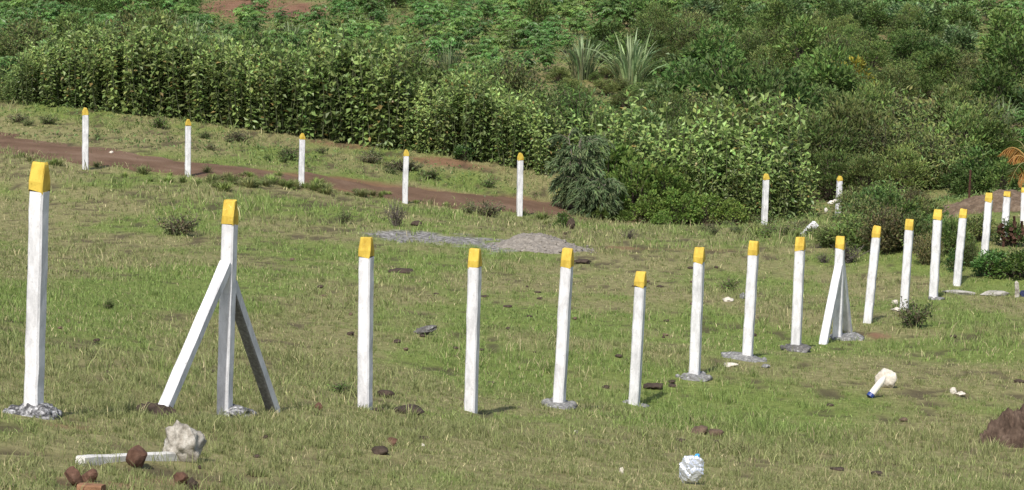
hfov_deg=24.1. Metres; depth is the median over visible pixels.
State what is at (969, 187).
iron rod
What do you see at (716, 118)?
hedge shrub
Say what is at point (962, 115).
olive bush
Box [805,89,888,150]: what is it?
olive bush
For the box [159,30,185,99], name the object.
hedge shrub
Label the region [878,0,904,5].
cassava plant
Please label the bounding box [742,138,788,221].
hedge shrub
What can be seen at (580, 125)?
hedge shrub
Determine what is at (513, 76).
olive bush
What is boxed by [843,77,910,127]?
olive bush
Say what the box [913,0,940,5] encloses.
cassava plant
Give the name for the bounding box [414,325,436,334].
concrete chunk
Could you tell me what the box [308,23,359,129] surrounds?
hedge shrub
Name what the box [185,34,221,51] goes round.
dark bush
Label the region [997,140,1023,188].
palm
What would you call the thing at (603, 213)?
vine bush
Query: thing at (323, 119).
hedge shrub
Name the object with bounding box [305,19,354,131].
hedge shrub
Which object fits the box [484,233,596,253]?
gravel heap
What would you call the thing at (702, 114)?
olive bush
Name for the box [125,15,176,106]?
hedge shrub
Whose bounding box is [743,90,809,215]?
hedge shrub
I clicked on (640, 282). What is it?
fence post
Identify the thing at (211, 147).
weed
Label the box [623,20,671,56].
olive bush
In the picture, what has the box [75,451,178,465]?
fallen post
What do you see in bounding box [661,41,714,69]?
broadleaf bush
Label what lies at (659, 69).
olive bush
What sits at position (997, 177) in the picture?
dark bush
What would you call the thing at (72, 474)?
red rock
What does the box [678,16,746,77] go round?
dark bush
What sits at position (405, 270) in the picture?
soil clod
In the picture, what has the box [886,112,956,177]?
olive bush
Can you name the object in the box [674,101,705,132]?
dark bush
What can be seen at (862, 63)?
yellow bush
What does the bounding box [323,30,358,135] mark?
hedge shrub
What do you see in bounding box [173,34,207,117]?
hedge shrub
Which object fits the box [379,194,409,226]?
dead bush
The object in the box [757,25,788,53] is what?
olive bush
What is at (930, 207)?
leafy scrub
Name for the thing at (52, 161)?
grass tuft
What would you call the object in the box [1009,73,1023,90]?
olive bush
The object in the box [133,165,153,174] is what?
grass tuft
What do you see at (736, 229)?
weed
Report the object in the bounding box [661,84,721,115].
olive bush
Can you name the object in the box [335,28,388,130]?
hedge shrub
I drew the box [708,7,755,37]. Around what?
dark bush
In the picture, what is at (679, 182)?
vine bush
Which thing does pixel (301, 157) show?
fence post
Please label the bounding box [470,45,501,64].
cassava plant
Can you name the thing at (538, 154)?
hedge shrub
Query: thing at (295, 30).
tall grass clump
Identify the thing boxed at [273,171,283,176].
grass tuft
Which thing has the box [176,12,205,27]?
cassava plant
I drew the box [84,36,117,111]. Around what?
hedge shrub
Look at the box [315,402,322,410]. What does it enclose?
soil clod
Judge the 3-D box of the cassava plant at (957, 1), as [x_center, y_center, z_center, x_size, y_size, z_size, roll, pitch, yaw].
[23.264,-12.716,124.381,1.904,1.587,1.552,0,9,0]
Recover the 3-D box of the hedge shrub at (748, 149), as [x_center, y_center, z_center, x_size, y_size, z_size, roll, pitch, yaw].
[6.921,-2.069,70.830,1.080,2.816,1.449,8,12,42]
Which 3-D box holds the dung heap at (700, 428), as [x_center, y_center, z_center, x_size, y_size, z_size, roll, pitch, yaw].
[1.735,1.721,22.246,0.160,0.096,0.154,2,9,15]
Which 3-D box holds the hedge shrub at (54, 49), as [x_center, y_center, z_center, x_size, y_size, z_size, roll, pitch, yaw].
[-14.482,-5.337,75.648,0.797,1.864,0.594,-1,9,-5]
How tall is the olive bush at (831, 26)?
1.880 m
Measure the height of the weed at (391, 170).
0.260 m
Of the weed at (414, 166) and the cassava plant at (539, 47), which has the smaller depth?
the weed at (414, 166)
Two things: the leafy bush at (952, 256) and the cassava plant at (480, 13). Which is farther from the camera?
the cassava plant at (480, 13)
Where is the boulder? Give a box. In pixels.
[162,420,206,462]
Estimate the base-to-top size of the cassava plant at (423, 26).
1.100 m
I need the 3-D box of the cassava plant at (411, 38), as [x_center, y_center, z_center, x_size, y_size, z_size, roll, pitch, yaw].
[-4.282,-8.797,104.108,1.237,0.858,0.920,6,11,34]
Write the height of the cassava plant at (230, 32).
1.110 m
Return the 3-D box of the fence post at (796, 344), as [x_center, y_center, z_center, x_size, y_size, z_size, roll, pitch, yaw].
[4.000,0.749,33.602,0.445,1.748,0.440,5,9,19]
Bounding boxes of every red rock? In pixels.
[64,466,82,486]
[82,468,97,482]
[126,445,147,467]
[173,472,188,484]
[386,437,396,445]
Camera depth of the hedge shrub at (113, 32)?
75.33 m
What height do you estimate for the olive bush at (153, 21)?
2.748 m
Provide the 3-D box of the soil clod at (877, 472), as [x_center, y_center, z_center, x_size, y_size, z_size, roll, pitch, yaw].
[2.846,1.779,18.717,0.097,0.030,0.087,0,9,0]
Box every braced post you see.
[135,199,279,418]
[819,236,864,343]
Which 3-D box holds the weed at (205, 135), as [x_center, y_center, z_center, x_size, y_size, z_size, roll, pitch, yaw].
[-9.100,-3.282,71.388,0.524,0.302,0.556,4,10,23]
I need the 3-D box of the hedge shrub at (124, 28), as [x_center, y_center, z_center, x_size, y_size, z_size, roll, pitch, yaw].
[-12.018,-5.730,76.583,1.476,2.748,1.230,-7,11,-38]
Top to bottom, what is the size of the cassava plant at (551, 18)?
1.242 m
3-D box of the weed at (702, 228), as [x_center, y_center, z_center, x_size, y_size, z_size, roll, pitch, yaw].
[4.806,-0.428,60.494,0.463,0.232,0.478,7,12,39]
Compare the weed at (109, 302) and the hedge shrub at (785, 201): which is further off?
the hedge shrub at (785, 201)
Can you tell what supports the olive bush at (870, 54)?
on the ground at (436, 162)
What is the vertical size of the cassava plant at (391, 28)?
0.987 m
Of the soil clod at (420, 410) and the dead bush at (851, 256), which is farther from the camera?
the dead bush at (851, 256)
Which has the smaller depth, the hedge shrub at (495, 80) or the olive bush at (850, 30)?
the hedge shrub at (495, 80)
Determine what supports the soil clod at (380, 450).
on the ground at (436, 162)
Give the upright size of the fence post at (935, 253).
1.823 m
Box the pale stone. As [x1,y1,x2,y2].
[875,368,896,387]
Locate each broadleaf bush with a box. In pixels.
[25,38,65,58]
[609,103,675,149]
[633,79,679,104]
[646,99,674,113]
[650,116,687,134]
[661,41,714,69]
[666,56,710,77]
[681,0,723,23]
[698,0,729,20]
[743,2,765,17]
[778,0,813,19]
[806,80,837,98]
[825,0,866,14]
[841,130,878,164]
[859,0,879,5]
[871,0,891,10]
[882,6,896,25]
[886,0,914,22]
[892,1,936,24]
[920,0,945,23]
[922,35,944,52]
[935,24,982,56]
[937,19,961,31]
[939,123,982,155]
[940,1,986,28]
[945,19,971,29]
[948,94,977,108]
[952,27,977,46]
[1010,86,1023,120]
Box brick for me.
[77,483,105,489]
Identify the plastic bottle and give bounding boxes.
[867,376,885,397]
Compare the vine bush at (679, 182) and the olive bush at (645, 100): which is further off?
the olive bush at (645, 100)
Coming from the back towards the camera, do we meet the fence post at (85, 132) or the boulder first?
the fence post at (85, 132)
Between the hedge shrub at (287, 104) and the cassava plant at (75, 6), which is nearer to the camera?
the hedge shrub at (287, 104)
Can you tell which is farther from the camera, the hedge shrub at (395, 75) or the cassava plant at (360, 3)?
the cassava plant at (360, 3)
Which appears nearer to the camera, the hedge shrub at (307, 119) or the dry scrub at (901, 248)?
the dry scrub at (901, 248)
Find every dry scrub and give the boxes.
[812,223,837,247]
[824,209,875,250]
[830,183,868,212]
[832,192,891,230]
[848,196,912,255]
[865,175,911,203]
[894,212,910,250]
[900,183,933,210]
[912,224,944,264]
[955,236,981,267]
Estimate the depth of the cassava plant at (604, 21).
110.62 m
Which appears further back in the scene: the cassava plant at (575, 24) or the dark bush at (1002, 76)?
the cassava plant at (575, 24)
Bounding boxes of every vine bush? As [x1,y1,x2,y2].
[577,169,611,177]
[586,141,645,196]
[591,204,609,219]
[608,152,672,218]
[609,184,634,218]
[611,209,635,221]
[629,190,671,224]
[634,162,702,219]
[649,210,671,225]
[653,185,705,224]
[684,192,725,224]
[709,197,749,224]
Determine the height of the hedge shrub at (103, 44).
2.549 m
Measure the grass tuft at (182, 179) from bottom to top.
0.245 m
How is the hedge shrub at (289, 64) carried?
on the ground at (436, 162)
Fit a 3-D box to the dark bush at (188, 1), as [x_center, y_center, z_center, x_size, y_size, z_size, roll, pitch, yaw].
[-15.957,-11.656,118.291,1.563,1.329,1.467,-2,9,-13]
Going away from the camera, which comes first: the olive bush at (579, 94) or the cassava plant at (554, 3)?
the olive bush at (579, 94)
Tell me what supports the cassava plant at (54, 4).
on the ground at (436, 162)
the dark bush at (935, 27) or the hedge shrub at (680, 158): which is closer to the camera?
the hedge shrub at (680, 158)
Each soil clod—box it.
[187,477,198,489]
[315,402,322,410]
[371,446,388,454]
[377,390,394,397]
[388,268,412,273]
[393,404,424,414]
[411,220,421,225]
[566,218,574,228]
[574,259,590,263]
[643,382,662,389]
[830,467,843,470]
[871,471,882,474]
[1013,379,1023,382]
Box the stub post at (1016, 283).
[1014,281,1019,297]
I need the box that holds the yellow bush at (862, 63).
[820,54,875,84]
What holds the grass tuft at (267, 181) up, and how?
on the ground at (436, 162)
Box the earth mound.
[979,404,1023,447]
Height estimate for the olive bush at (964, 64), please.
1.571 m
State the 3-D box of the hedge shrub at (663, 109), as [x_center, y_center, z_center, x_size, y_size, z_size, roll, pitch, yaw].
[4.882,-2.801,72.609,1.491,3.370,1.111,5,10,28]
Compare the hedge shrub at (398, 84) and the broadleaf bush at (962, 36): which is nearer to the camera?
the hedge shrub at (398, 84)
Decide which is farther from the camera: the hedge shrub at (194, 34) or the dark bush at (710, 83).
the dark bush at (710, 83)
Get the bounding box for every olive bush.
[0,10,65,50]
[0,26,38,70]
[52,11,107,43]
[95,1,174,43]
[120,6,195,49]
[233,24,293,60]
[365,32,420,67]
[394,42,451,90]
[458,50,531,83]
[471,51,550,98]
[510,80,567,114]
[524,98,556,126]
[526,90,583,141]
[539,84,622,146]
[544,65,571,82]
[545,79,606,114]
[558,77,585,89]
[562,89,591,102]
[567,85,594,97]
[587,71,604,81]
[589,78,620,94]
[599,65,614,77]
[606,90,639,108]
[609,75,632,91]
[617,86,645,98]
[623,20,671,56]
[624,82,649,91]
[632,1,677,32]
[632,82,666,94]
[634,10,651,30]
[634,96,659,112]
[635,74,659,86]
[643,71,657,82]
[644,90,698,132]
[645,56,665,75]
[646,17,670,40]
[648,47,671,63]
[657,121,699,162]
[661,15,696,48]
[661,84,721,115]
[670,7,706,24]
[671,16,715,44]
[671,21,716,51]
[679,6,720,30]
[686,102,741,140]
[701,19,740,50]
[717,88,802,148]
[732,26,768,59]
[733,92,833,149]
[735,31,772,67]
[738,23,772,37]
[742,51,789,82]
[746,12,776,35]
[747,44,791,72]
[747,58,773,72]
[751,131,784,168]
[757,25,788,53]
[777,14,808,38]
[779,108,876,187]
[783,131,833,190]
[789,63,816,84]
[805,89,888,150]
[805,149,861,200]
[807,11,833,34]
[808,16,848,47]
[812,99,900,149]
[816,30,855,52]
[817,64,872,98]
[827,32,859,61]
[833,13,860,28]
[833,150,897,195]
[836,26,857,43]
[837,116,931,187]
[839,62,875,84]
[841,23,861,37]
[842,91,873,102]
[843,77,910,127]
[845,40,894,72]
[847,27,878,50]
[857,63,883,90]
[871,66,922,103]
[871,139,934,192]
[873,85,948,137]
[883,28,920,56]
[884,12,911,34]
[886,57,920,82]
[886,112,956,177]
[895,2,928,24]
[898,123,975,189]
[906,25,934,50]
[909,81,990,126]
[923,99,1005,162]
[926,30,946,41]
[939,42,968,64]
[941,66,979,95]
[943,76,986,101]
[944,91,1023,153]
[952,49,992,80]
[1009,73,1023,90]
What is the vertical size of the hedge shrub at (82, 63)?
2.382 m
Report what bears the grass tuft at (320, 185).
on the ground at (436, 162)
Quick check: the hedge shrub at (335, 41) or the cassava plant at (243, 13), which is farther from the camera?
the cassava plant at (243, 13)
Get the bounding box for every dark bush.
[0,26,28,51]
[0,35,25,66]
[2,0,32,6]
[49,0,80,12]
[67,0,92,12]
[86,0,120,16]
[102,0,126,20]
[129,0,162,13]
[173,0,200,14]
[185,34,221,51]
[225,29,268,44]
[240,30,269,51]
[288,42,329,66]
[304,32,346,55]
[386,0,405,7]
[392,69,424,99]
[411,0,436,22]
[411,65,452,104]
[518,0,560,34]
[577,112,632,145]
[582,20,631,62]
[600,30,650,68]
[608,13,625,31]
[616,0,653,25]
[645,33,678,58]
[657,54,714,99]
[662,88,690,109]
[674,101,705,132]
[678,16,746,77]
[678,42,759,124]
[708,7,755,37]
[715,65,805,124]
[717,0,740,10]
[721,2,745,25]
[755,0,794,33]
[758,0,799,22]
[766,14,834,73]
[773,62,825,118]
[789,35,859,94]
[796,79,852,117]
[815,7,840,20]
[819,0,842,16]
[831,50,871,71]
[834,2,877,34]
[858,23,887,50]
[862,0,892,31]
[887,26,936,66]
[890,18,915,41]
[906,51,926,73]
[908,13,945,39]
[911,42,967,75]
[913,51,964,84]
[916,69,944,98]
[937,0,981,30]
[938,157,978,196]
[949,166,987,197]
[953,140,1020,193]
[963,62,1023,121]
[964,118,1022,164]
[972,30,1023,92]
[977,8,1023,60]
[978,158,1023,191]
[995,61,1022,96]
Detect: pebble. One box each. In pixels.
[723,297,733,301]
[950,387,956,393]
[957,391,965,395]
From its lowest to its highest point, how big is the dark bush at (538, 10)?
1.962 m
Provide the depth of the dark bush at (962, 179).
70.91 m
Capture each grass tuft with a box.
[26,155,33,161]
[44,158,60,165]
[55,158,65,165]
[119,172,128,177]
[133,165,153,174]
[159,174,176,182]
[178,175,187,182]
[198,165,213,172]
[200,174,224,182]
[210,180,223,186]
[211,179,235,191]
[219,172,234,179]
[225,176,238,183]
[236,178,260,187]
[244,172,255,176]
[259,176,272,186]
[260,173,279,183]
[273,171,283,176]
[279,178,293,187]
[291,179,304,188]
[302,181,324,190]
[307,181,329,190]
[316,186,337,194]
[317,182,334,188]
[351,189,368,196]
[368,189,379,195]
[529,211,555,220]
[743,221,758,230]
[745,225,762,235]
[790,229,801,236]
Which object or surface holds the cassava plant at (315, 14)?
on the ground at (436, 162)
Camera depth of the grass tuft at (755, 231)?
57.06 m
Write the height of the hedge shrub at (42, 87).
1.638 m
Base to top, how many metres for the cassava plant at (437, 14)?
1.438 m
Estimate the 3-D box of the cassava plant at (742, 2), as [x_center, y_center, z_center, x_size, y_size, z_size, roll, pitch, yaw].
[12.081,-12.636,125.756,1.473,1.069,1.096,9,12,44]
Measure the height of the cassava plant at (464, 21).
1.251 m
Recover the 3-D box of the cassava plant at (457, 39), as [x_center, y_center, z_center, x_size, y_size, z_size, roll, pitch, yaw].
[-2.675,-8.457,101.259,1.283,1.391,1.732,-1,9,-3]
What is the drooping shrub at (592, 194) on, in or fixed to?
on the ground at (436, 162)
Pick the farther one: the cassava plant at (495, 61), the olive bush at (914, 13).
the olive bush at (914, 13)
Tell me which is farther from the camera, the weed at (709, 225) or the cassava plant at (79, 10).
the cassava plant at (79, 10)
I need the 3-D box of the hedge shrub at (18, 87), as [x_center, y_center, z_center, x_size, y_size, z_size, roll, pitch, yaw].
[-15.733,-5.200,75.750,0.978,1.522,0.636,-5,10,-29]
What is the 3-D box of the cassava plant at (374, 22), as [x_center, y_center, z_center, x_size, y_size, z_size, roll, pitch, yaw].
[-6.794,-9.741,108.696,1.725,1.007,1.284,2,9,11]
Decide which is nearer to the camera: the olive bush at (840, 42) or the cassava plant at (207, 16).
the olive bush at (840, 42)
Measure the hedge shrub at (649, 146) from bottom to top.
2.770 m
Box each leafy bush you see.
[452,142,478,160]
[552,209,576,227]
[941,249,965,271]
[969,248,1014,278]
[983,244,1023,277]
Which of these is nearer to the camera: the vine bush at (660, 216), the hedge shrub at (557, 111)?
the vine bush at (660, 216)
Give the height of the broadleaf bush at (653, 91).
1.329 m
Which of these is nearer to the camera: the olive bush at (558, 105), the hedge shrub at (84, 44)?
the hedge shrub at (84, 44)
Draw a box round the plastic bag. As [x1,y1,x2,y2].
[679,453,703,483]
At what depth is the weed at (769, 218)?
69.34 m
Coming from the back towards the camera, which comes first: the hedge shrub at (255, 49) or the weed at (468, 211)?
the hedge shrub at (255, 49)
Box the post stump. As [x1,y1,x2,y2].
[800,221,818,235]
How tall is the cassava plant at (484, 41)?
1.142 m
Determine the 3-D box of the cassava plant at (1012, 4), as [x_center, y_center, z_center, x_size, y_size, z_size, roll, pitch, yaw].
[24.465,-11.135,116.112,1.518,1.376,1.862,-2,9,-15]
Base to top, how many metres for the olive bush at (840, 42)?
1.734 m
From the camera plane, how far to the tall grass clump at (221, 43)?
91.75 m
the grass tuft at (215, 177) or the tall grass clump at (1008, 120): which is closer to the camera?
the grass tuft at (215, 177)
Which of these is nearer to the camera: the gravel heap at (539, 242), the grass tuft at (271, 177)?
the gravel heap at (539, 242)
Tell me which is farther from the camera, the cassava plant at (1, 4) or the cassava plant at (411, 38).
the cassava plant at (1, 4)
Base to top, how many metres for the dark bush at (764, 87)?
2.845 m
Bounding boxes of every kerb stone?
[942,290,974,294]
[980,290,1009,295]
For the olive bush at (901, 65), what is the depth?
95.57 m
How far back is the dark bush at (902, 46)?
100.38 m
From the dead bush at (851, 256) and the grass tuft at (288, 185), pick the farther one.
the grass tuft at (288, 185)
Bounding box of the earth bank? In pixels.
[942,189,1020,216]
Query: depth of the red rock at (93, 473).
11.70 m
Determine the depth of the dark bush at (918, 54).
98.50 m
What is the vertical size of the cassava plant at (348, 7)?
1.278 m
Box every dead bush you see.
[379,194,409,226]
[616,229,639,238]
[810,253,832,262]
[827,240,868,263]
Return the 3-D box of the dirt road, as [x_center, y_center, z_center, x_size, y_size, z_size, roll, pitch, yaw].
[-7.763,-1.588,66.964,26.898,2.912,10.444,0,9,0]
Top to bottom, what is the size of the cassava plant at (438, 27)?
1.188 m
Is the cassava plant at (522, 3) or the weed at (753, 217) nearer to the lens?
the weed at (753, 217)
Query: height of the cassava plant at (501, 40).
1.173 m
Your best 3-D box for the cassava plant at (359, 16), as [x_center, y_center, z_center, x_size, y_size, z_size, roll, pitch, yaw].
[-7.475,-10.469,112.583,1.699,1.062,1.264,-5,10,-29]
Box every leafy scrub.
[832,205,853,228]
[842,183,902,210]
[865,190,931,231]
[893,209,932,252]
[912,194,950,217]
[922,207,955,244]
[941,217,975,254]
[966,211,997,241]
[990,217,1023,246]
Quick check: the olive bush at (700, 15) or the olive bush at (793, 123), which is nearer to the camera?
the olive bush at (793, 123)
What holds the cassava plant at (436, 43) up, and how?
on the ground at (436, 162)
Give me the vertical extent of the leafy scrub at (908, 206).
1.259 m
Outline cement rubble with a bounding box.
[724,362,738,366]
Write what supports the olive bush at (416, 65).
on the ground at (436, 162)
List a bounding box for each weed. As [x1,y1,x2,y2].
[4,112,29,122]
[19,117,35,125]
[32,113,63,123]
[100,298,114,308]
[147,114,176,128]
[153,206,200,235]
[197,131,214,138]
[204,141,216,149]
[223,127,255,141]
[223,135,234,141]
[275,146,298,159]
[279,145,298,155]
[279,153,289,162]
[313,146,326,152]
[326,379,356,393]
[330,207,351,223]
[355,151,383,163]
[359,147,385,157]
[379,156,413,170]
[382,166,400,173]
[399,157,425,170]
[413,168,442,178]
[456,199,476,212]
[464,195,505,216]
[478,177,498,187]
[694,223,708,231]
[701,222,720,228]
[705,224,719,234]
[706,213,739,224]
[714,274,742,291]
[723,220,734,225]
[728,225,744,233]
[751,211,772,222]
[754,212,774,222]
[756,223,784,237]
[761,221,783,231]
[775,222,801,235]
[787,218,809,226]
[801,222,821,235]
[891,294,937,328]
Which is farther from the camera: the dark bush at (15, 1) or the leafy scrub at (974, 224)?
the dark bush at (15, 1)
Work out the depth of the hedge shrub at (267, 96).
74.66 m
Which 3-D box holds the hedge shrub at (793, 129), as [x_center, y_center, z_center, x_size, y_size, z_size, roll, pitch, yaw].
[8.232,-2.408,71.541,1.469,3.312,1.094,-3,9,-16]
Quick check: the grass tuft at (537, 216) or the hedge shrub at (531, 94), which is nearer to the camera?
the grass tuft at (537, 216)
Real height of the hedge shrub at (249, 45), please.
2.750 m
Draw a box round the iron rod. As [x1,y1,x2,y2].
[968,170,971,197]
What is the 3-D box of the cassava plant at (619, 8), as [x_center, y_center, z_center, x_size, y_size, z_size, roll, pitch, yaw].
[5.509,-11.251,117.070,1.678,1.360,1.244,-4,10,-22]
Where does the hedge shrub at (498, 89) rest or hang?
on the ground at (436, 162)
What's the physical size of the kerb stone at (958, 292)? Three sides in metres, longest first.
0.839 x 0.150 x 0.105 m
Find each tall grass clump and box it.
[161,11,189,30]
[179,14,209,44]
[209,29,237,50]
[280,20,303,51]
[413,51,430,66]
[429,39,470,84]
[549,36,610,80]
[582,28,680,87]
[994,96,1022,136]
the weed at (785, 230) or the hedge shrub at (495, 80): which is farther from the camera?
the hedge shrub at (495, 80)
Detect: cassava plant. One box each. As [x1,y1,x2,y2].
[0,0,11,16]
[0,7,14,18]
[0,9,33,30]
[0,18,19,39]
[0,56,34,83]
[1,0,35,16]
[1,5,35,24]
[27,0,56,19]
[32,1,67,26]
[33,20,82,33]
[36,5,56,26]
[60,11,78,23]
[62,1,87,22]
[70,6,96,22]
[80,12,113,23]
[81,15,113,24]
[83,17,118,26]
[98,15,122,31]
[114,0,150,15]
[145,5,166,15]
[160,0,177,12]
[169,11,203,22]
[175,2,200,20]
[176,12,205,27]
[179,22,208,34]
[188,12,215,32]
[200,33,219,47]
[203,32,234,45]
[205,13,220,28]
[219,23,251,40]
[223,28,245,42]
[233,6,265,31]
[240,0,269,19]
[241,10,266,34]
[263,30,296,44]
[264,29,285,42]
[270,34,300,59]
[271,7,290,25]
[271,17,312,42]
[293,4,327,24]
[294,21,326,47]
[309,15,339,44]
[326,0,345,18]
[331,0,358,21]
[333,30,354,43]
[337,10,372,24]
[338,19,373,44]
[349,21,379,41]
[350,19,379,30]
[353,29,388,43]
[355,0,385,18]
[360,0,385,21]
[370,9,387,25]
[378,25,398,34]
[388,35,422,55]
[395,6,435,36]
[402,32,424,44]
[407,0,440,22]
[416,16,441,36]
[420,1,451,24]
[420,36,455,67]
[426,24,457,42]
[430,0,460,20]
[435,28,463,54]
[440,9,475,28]
[440,15,480,42]
[442,34,465,53]
[443,59,478,77]
[446,0,474,17]
[455,14,479,39]
[457,1,482,21]
[458,20,494,43]
[463,37,494,53]
[463,43,500,59]
[468,58,510,68]
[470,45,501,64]
[474,0,509,24]
[477,2,501,17]
[477,30,514,51]
[481,55,523,72]
[488,15,531,43]
[494,5,513,20]
[498,0,524,14]
[499,13,535,36]
[502,27,525,48]
[508,51,535,70]
[511,48,535,65]
[516,22,554,53]
[517,0,547,17]
[526,36,555,59]
[529,29,557,50]
[531,15,560,32]
[533,47,556,70]
[534,20,562,39]
[535,3,558,16]
[542,0,563,10]
[544,13,569,34]
[555,0,584,11]
[555,29,576,52]
[557,4,587,19]
[565,17,593,34]
[573,11,590,30]
[576,0,616,18]
[583,35,594,46]
[586,17,607,39]
[587,16,611,32]
[589,0,614,19]
[595,0,616,15]
[610,1,641,26]
[622,0,649,13]
[640,0,666,9]
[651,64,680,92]
[660,0,687,15]
[671,0,689,17]
[677,0,703,6]
[734,0,752,9]
[751,0,774,6]
[799,0,816,14]
[812,0,837,9]
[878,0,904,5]
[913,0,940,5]
[946,0,973,10]
[958,0,980,7]
[978,0,1020,18]
[981,30,1005,43]
[983,7,1016,29]
[1001,0,1023,23]
[1006,105,1023,126]
[1014,128,1023,145]
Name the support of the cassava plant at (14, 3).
on the ground at (436, 162)
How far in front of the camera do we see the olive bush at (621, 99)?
89.30 m
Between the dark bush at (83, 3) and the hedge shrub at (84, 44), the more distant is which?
the dark bush at (83, 3)
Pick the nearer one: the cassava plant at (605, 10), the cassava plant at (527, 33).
the cassava plant at (527, 33)
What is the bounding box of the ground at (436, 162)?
[0,0,1023,489]
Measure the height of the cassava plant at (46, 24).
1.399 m
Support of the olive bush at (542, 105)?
on the ground at (436, 162)
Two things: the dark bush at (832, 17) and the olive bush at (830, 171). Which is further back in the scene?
the dark bush at (832, 17)
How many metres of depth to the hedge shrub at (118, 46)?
75.17 m
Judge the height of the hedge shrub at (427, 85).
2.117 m
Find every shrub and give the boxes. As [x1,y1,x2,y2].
[0,61,9,99]
[1,57,26,101]
[3,74,16,103]
[4,68,14,99]
[7,52,36,102]
[11,51,37,104]
[14,54,28,102]
[20,35,38,96]
[22,39,46,98]
[26,42,56,103]
[27,55,54,104]
[28,45,46,91]
[38,41,76,106]
[40,48,64,103]
[44,20,94,104]
[45,42,66,101]
[46,24,82,99]
[48,30,69,100]
[48,30,86,101]
[55,38,93,107]
[60,22,99,105]
[74,35,107,108]
[77,30,99,65]
[78,24,102,77]
[79,32,102,106]
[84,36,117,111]
[86,13,120,55]
[96,32,118,108]
[97,26,125,99]
[97,31,130,106]
[101,30,139,113]
[104,19,137,107]
[104,21,132,53]
[104,29,160,114]
[113,23,156,46]
[113,31,155,108]
[122,11,160,68]
[124,25,166,116]
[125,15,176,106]
[128,16,164,50]
[133,25,191,117]
[136,31,188,117]
[145,28,171,103]
[158,33,191,118]
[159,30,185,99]
[160,29,215,110]
[165,36,194,90]
[168,19,201,116]
[169,40,215,121]
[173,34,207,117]
[185,37,224,117]
[187,25,226,66]
[188,44,222,123]
[190,42,230,120]
[204,50,229,123]
[209,36,247,123]
[210,48,248,127]
[211,40,238,113]
[216,32,252,111]
[224,44,257,104]
[225,36,260,125]
[229,51,265,129]
[231,39,280,121]
[236,38,279,89]
[239,52,282,127]
[240,59,275,130]
[248,38,292,109]
[255,61,299,133]
[257,33,293,123]
[258,45,299,132]
[259,53,271,120]
[272,51,307,135]
[275,51,315,135]
[277,41,314,129]
[282,41,309,81]
[283,24,336,131]
[284,42,322,131]
[296,52,326,138]
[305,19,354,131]
[305,38,351,139]
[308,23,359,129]
[309,39,351,139]
[318,47,369,142]
[322,42,357,139]
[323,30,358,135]
[328,33,357,72]
[332,47,368,143]
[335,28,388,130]
[338,37,392,137]
[341,38,404,145]
[343,53,390,145]
[345,46,380,137]
[351,35,413,145]
[356,30,395,106]
[359,40,411,142]
[362,49,403,145]
[369,64,413,149]
[385,75,423,129]
[385,78,421,144]
[387,47,399,96]
[399,102,431,152]
[400,74,431,127]
[401,76,425,142]
[404,83,424,145]
[410,72,447,130]
[410,98,443,152]
[416,81,449,151]
[416,83,446,145]
[423,76,462,149]
[423,84,454,155]
[427,70,465,141]
[435,70,489,151]
[435,72,461,137]
[441,59,480,137]
[448,74,485,153]
[448,98,474,155]
[450,66,499,143]
[459,77,490,137]
[459,81,493,161]
[460,80,497,159]
[471,73,510,159]
[476,87,510,161]
[477,75,510,145]
[482,76,504,159]
[491,98,518,167]
[497,91,521,159]
[499,80,528,166]
[500,85,523,118]
[505,106,533,168]
[506,89,546,155]
[515,103,542,168]
[516,89,543,162]
[524,97,556,168]
[525,99,564,171]
[531,120,550,175]
[535,106,561,153]
[542,111,569,171]
[543,128,616,208]
[566,172,629,219]
[567,104,606,172]
[585,104,621,142]
[607,106,650,163]
[620,89,672,188]
[620,126,654,195]
[636,119,689,183]
[650,99,699,183]
[663,103,715,192]
[668,128,695,190]
[679,122,724,201]
[684,92,735,193]
[694,111,744,207]
[695,151,719,216]
[705,98,744,204]
[707,83,762,200]
[718,158,750,220]
[722,88,789,213]
[725,129,760,219]
[740,163,765,222]
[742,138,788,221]
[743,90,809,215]
[767,158,791,221]
[768,111,805,215]
[772,133,814,218]
[790,149,821,218]
[996,216,1023,246]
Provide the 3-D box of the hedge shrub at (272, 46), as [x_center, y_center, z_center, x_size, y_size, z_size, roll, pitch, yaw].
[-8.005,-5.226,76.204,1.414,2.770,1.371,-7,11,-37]
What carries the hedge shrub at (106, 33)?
on the ground at (436, 162)
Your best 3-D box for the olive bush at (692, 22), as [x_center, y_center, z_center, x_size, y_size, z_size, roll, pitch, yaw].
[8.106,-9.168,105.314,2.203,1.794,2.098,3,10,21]
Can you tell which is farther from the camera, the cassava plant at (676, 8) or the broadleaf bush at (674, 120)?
the cassava plant at (676, 8)
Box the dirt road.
[0,132,707,224]
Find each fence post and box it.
[2,161,61,419]
[82,107,88,169]
[185,119,190,176]
[298,133,304,185]
[358,237,373,409]
[402,150,408,203]
[464,248,481,413]
[516,153,523,216]
[541,247,577,409]
[622,271,648,406]
[675,247,712,381]
[721,240,766,362]
[761,173,769,224]
[780,237,810,352]
[835,176,842,213]
[863,225,880,323]
[900,219,913,310]
[928,209,944,299]
[953,208,967,285]
[981,193,992,253]
[1000,191,1010,239]
[1020,187,1023,224]
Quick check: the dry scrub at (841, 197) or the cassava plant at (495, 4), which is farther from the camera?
the cassava plant at (495, 4)
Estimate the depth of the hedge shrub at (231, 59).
75.97 m

